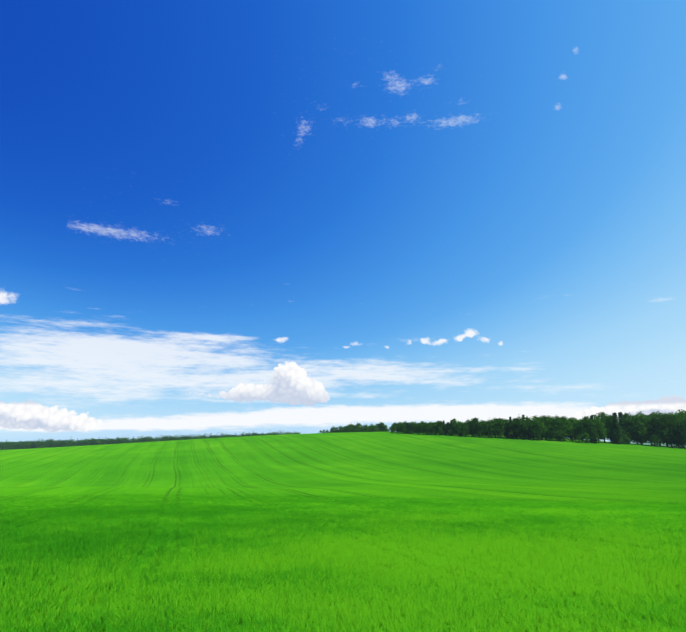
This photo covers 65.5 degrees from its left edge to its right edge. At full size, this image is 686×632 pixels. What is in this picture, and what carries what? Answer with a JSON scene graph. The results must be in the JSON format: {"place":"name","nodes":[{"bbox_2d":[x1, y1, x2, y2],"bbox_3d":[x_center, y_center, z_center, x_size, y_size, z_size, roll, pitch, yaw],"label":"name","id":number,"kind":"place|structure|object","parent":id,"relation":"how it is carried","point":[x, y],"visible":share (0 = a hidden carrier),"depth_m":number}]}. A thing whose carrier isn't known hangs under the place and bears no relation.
{"place":"outdoors","nodes":[
{"label":"outdoors","id":0,"kind":"place"},
{"bbox_2d":[0,432,685,631],"bbox_3d":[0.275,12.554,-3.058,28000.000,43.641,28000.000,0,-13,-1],"label":"ground","id":1,"kind":"structure","parent":0,"point":[385,464],"depth_m":135.03},
{"bbox_2d":[0,440,7,449],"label":"broad tree","id":2,"kind":"object","parent":1,"relation":"on","point":[2,448],"visible":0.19,"depth_m":729.29},
{"bbox_2d":[24,438,45,448],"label":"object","id":3,"kind":"object","parent":1,"relation":"on","point":[34,444],"visible":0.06,"depth_m":724.07},
{"bbox_2d":[45,439,54,447],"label":"broad tree","id":4,"kind":"object","parent":1,"relation":"on","point":[50,440],"visible":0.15,"depth_m":726.55},
{"bbox_2d":[51,439,62,446],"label":"broad tree","id":5,"kind":"object","parent":1,"relation":"on","point":[54,444],"visible":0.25,"depth_m":721.92},
{"bbox_2d":[110,437,120,443],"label":"broad tree","id":6,"kind":"object","parent":1,"relation":"on","point":[118,440],"visible":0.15,"depth_m":711.42},
{"bbox_2d":[351,425,359,431],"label":"broad tree","id":7,"kind":"object","parent":1,"relation":"on","point":[356,428],"visible":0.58,"depth_m":370.29},
{"bbox_2d":[360,424,369,431],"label":"broad tree","id":8,"kind":"object","parent":1,"relation":"on","point":[365,428],"visible":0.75,"depth_m":366.59},
{"bbox_2d":[369,425,378,431],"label":"broad tree","id":9,"kind":"object","parent":1,"relation":"on","point":[374,429],"visible":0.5,"depth_m":367.26},
{"bbox_2d":[375,422,387,431],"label":"broad tree","id":10,"kind":"object","parent":1,"relation":"on","point":[383,426],"visible":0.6,"depth_m":377.09},
{"bbox_2d":[388,424,395,431],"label":"broad tree","id":11,"kind":"object","parent":1,"relation":"on","point":[393,427],"visible":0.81,"depth_m":273.48},
{"bbox_2d":[397,423,406,432],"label":"broad tree","id":12,"kind":"object","parent":1,"relation":"on","point":[401,427],"visible":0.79,"depth_m":267.55},
{"bbox_2d":[407,422,414,433],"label":"broad tree","id":13,"kind":"object","parent":1,"relation":"on","point":[412,424],"visible":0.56,"depth_m":266.36},
{"bbox_2d":[416,421,427,432],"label":"broad tree","id":14,"kind":"object","parent":1,"relation":"on","point":[419,426],"visible":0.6,"depth_m":259.35},
{"bbox_2d":[420,422,431,432],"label":"broad tree","id":15,"kind":"object","parent":1,"relation":"on","point":[426,425],"visible":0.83,"depth_m":257.94},
{"bbox_2d":[431,422,437,432],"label":"broad tree","id":16,"kind":"object","parent":1,"relation":"on","point":[433,425],"visible":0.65,"depth_m":257.21},
{"bbox_2d":[436,420,445,433],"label":"broad tree","id":17,"kind":"object","parent":1,"relation":"on","point":[441,424],"visible":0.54,"depth_m":255.88},
{"bbox_2d":[442,420,447,434],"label":"conifer tree","id":18,"kind":"object","parent":1,"relation":"on","point":[446,432],"visible":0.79,"depth_m":255.21},
{"bbox_2d":[448,418,456,433],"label":"broad tree","id":19,"kind":"object","parent":1,"relation":"on","point":[454,423],"visible":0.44,"depth_m":254.74},
{"bbox_2d":[454,421,462,435],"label":"broad tree","id":20,"kind":"object","parent":1,"relation":"on","point":[457,427],"visible":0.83,"depth_m":250.04},
{"bbox_2d":[460,422,469,433],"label":"broad tree","id":21,"kind":"object","parent":1,"relation":"on","point":[464,425],"visible":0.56,"depth_m":248.68},
{"bbox_2d":[466,421,475,436],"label":"broad tree","id":22,"kind":"object","parent":1,"relation":"on","point":[469,424],"visible":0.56,"depth_m":249.03},
{"bbox_2d":[470,417,480,436],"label":"broad tree","id":23,"kind":"object","parent":1,"relation":"on","point":[475,420],"visible":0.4,"depth_m":248.69},
{"bbox_2d":[473,423,486,434],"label":"broad tree","id":24,"kind":"object","parent":1,"relation":"on","point":[478,425],"visible":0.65,"depth_m":246.00},
{"bbox_2d":[480,421,491,437],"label":"broad tree","id":25,"kind":"object","parent":1,"relation":"on","point":[484,430],"visible":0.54,"depth_m":244.71},
{"bbox_2d":[483,420,496,433],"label":"broad tree","id":26,"kind":"object","parent":1,"relation":"on","point":[491,427],"visible":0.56,"depth_m":244.12},
{"bbox_2d":[491,417,500,437],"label":"broad tree","id":27,"kind":"object","parent":1,"relation":"on","point":[492,421],"visible":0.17,"depth_m":245.53},
{"bbox_2d":[492,418,506,436],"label":"broad tree","id":28,"kind":"object","parent":1,"relation":"on","point":[501,424],"visible":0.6,"depth_m":244.35},
{"bbox_2d":[495,429,504,437],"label":"tree","id":29,"kind":"object","parent":1,"relation":"on","point":[499,433],"visible":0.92,"depth_m":242.46},
{"bbox_2d":[504,419,508,433],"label":"broad tree","id":30,"kind":"object","parent":1,"relation":"on","point":[507,421],"visible":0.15,"depth_m":247.14},
{"bbox_2d":[505,417,516,438],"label":"conifer tree","id":31,"kind":"object","parent":1,"relation":"on","point":[510,420],"visible":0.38,"depth_m":244.25},
{"bbox_2d":[508,430,514,438],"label":"tree","id":32,"kind":"object","parent":1,"relation":"on","point":[511,433],"visible":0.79,"depth_m":241.09},
{"bbox_2d":[508,417,531,436],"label":"broad tree","id":33,"kind":"object","parent":1,"relation":"on","point":[521,424],"visible":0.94,"depth_m":240.37},
{"bbox_2d":[519,430,527,439],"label":"tree","id":34,"kind":"object","parent":1,"relation":"on","point":[525,433],"visible":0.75,"depth_m":238.97},
{"bbox_2d":[529,430,541,439],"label":"tree","id":35,"kind":"object","parent":1,"relation":"on","point":[536,437],"visible":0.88,"depth_m":236.54},
{"bbox_2d":[527,415,547,436],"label":"broad tree","id":36,"kind":"object","parent":1,"relation":"on","point":[533,422],"visible":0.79,"depth_m":238.84},
{"bbox_2d":[540,415,552,438],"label":"broad tree","id":37,"kind":"object","parent":1,"relation":"on","point":[547,420],"visible":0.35,"depth_m":240.95},
{"bbox_2d":[549,431,559,440],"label":"tree","id":38,"kind":"object","parent":1,"relation":"on","point":[554,435],"visible":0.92,"depth_m":237.46},
{"bbox_2d":[548,419,565,440],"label":"broad tree","id":39,"kind":"object","parent":1,"relation":"on","point":[553,429],"visible":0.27,"depth_m":239.88},
{"bbox_2d":[550,416,567,437],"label":"broad tree","id":40,"kind":"object","parent":1,"relation":"on","point":[557,420],"visible":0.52,"depth_m":240.21},
{"bbox_2d":[556,428,567,440],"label":"tree","id":41,"kind":"object","parent":1,"relation":"on","point":[559,431],"visible":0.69,"depth_m":237.05},
{"bbox_2d":[558,415,573,440],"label":"broad tree","id":42,"kind":"object","parent":1,"relation":"on","point":[569,427],"visible":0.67,"depth_m":239.32},
{"bbox_2d":[566,431,576,441],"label":"tree","id":43,"kind":"object","parent":1,"relation":"on","point":[571,436],"visible":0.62,"depth_m":239.28},
{"bbox_2d":[566,418,579,440],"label":"broad tree","id":44,"kind":"object","parent":1,"relation":"on","point":[569,420],"visible":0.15,"depth_m":242.91},
{"bbox_2d":[570,417,581,441],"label":"broad tree","id":45,"kind":"object","parent":1,"relation":"on","point":[573,419],"visible":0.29,"depth_m":241.61},
{"bbox_2d":[573,420,590,439],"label":"broad tree","id":46,"kind":"object","parent":1,"relation":"on","point":[576,428],"visible":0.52,"depth_m":238.10},
{"bbox_2d":[580,432,590,442],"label":"tree","id":47,"kind":"object","parent":1,"relation":"on","point":[586,437],"visible":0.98,"depth_m":233.71},
{"bbox_2d":[578,415,597,442],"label":"broad tree","id":48,"kind":"object","parent":1,"relation":"on","point":[586,420],"visible":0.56,"depth_m":237.56},
{"bbox_2d":[587,429,600,442],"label":"tree","id":49,"kind":"object","parent":1,"relation":"on","point":[594,435],"visible":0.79,"depth_m":234.54},
{"bbox_2d":[589,415,601,442],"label":"conifer tree","id":50,"kind":"object","parent":1,"relation":"on","point":[591,416],"visible":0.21,"depth_m":238.83},
{"bbox_2d":[588,417,609,442],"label":"broad tree","id":51,"kind":"object","parent":1,"relation":"on","point":[601,431],"visible":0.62,"depth_m":237.92},
{"bbox_2d":[593,412,607,442],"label":"broad tree","id":52,"kind":"object","parent":1,"relation":"on","point":[602,415],"visible":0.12,"depth_m":249.34},
{"bbox_2d":[601,415,616,440],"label":"broad tree","id":53,"kind":"object","parent":1,"relation":"on","point":[608,422],"visible":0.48,"depth_m":244.59},
{"bbox_2d":[607,435,617,443],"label":"tree","id":54,"kind":"object","parent":1,"relation":"on","point":[614,437],"visible":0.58,"depth_m":241.09},
{"bbox_2d":[609,412,624,443],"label":"conifer tree","id":55,"kind":"object","parent":1,"relation":"on","point":[617,432],"visible":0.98,"depth_m":240.60},
{"bbox_2d":[617,412,630,443],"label":"conifer tree","id":56,"kind":"object","parent":1,"relation":"on","point":[620,416],"visible":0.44,"depth_m":248.10},
{"bbox_2d":[623,433,631,443],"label":"tree","id":57,"kind":"object","parent":1,"relation":"on","point":[626,437],"visible":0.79,"depth_m":241.70},
{"bbox_2d":[617,412,641,441],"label":"broad tree","id":58,"kind":"object","parent":1,"relation":"on","point":[629,422],"visible":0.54,"depth_m":247.58},
{"bbox_2d":[634,435,644,444],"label":"tree","id":59,"kind":"object","parent":1,"relation":"on","point":[638,438],"visible":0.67,"depth_m":245.97},
{"bbox_2d":[630,411,652,444],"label":"broad tree","id":60,"kind":"object","parent":1,"relation":"on","point":[642,431],"visible":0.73,"depth_m":246.78},
{"bbox_2d":[644,411,664,446],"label":"broad tree","id":61,"kind":"object","parent":1,"relation":"on","point":[651,422],"visible":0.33,"depth_m":246.98},
{"bbox_2d":[649,434,662,446],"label":"tree","id":62,"kind":"object","parent":1,"relation":"on","point":[654,438],"visible":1,"depth_m":237.75},
{"bbox_2d":[652,412,677,446],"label":"broad tree","id":63,"kind":"object","parent":1,"relation":"on","point":[661,427],"visible":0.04,"depth_m":244.82},
{"bbox_2d":[654,412,685,447],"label":"broad tree","id":64,"kind":"object","parent":1,"relation":"on","point":[670,419],"visible":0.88,"depth_m":238.97},
{"bbox_2d":[673,433,685,447],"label":"tree","id":65,"kind":"object","parent":1,"relation":"on","point":[682,443],"visible":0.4,"depth_m":237.13},
{"bbox_2d":[674,411,684,447],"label":"broad tree","id":66,"kind":"object","parent":1,"relation":"on","point":[679,414],"visible":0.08,"depth_m":250.57},
{"bbox_2d":[675,410,685,440],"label":"broad tree","id":67,"kind":"object","parent":1,"relation":"on","point":[683,430],"visible":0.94,"depth_m":235.31},
{"bbox_2d":[0,0,685,441],"label":"sky","id":68,"kind":"structure","parent":0,"point":[217,217]}
]}

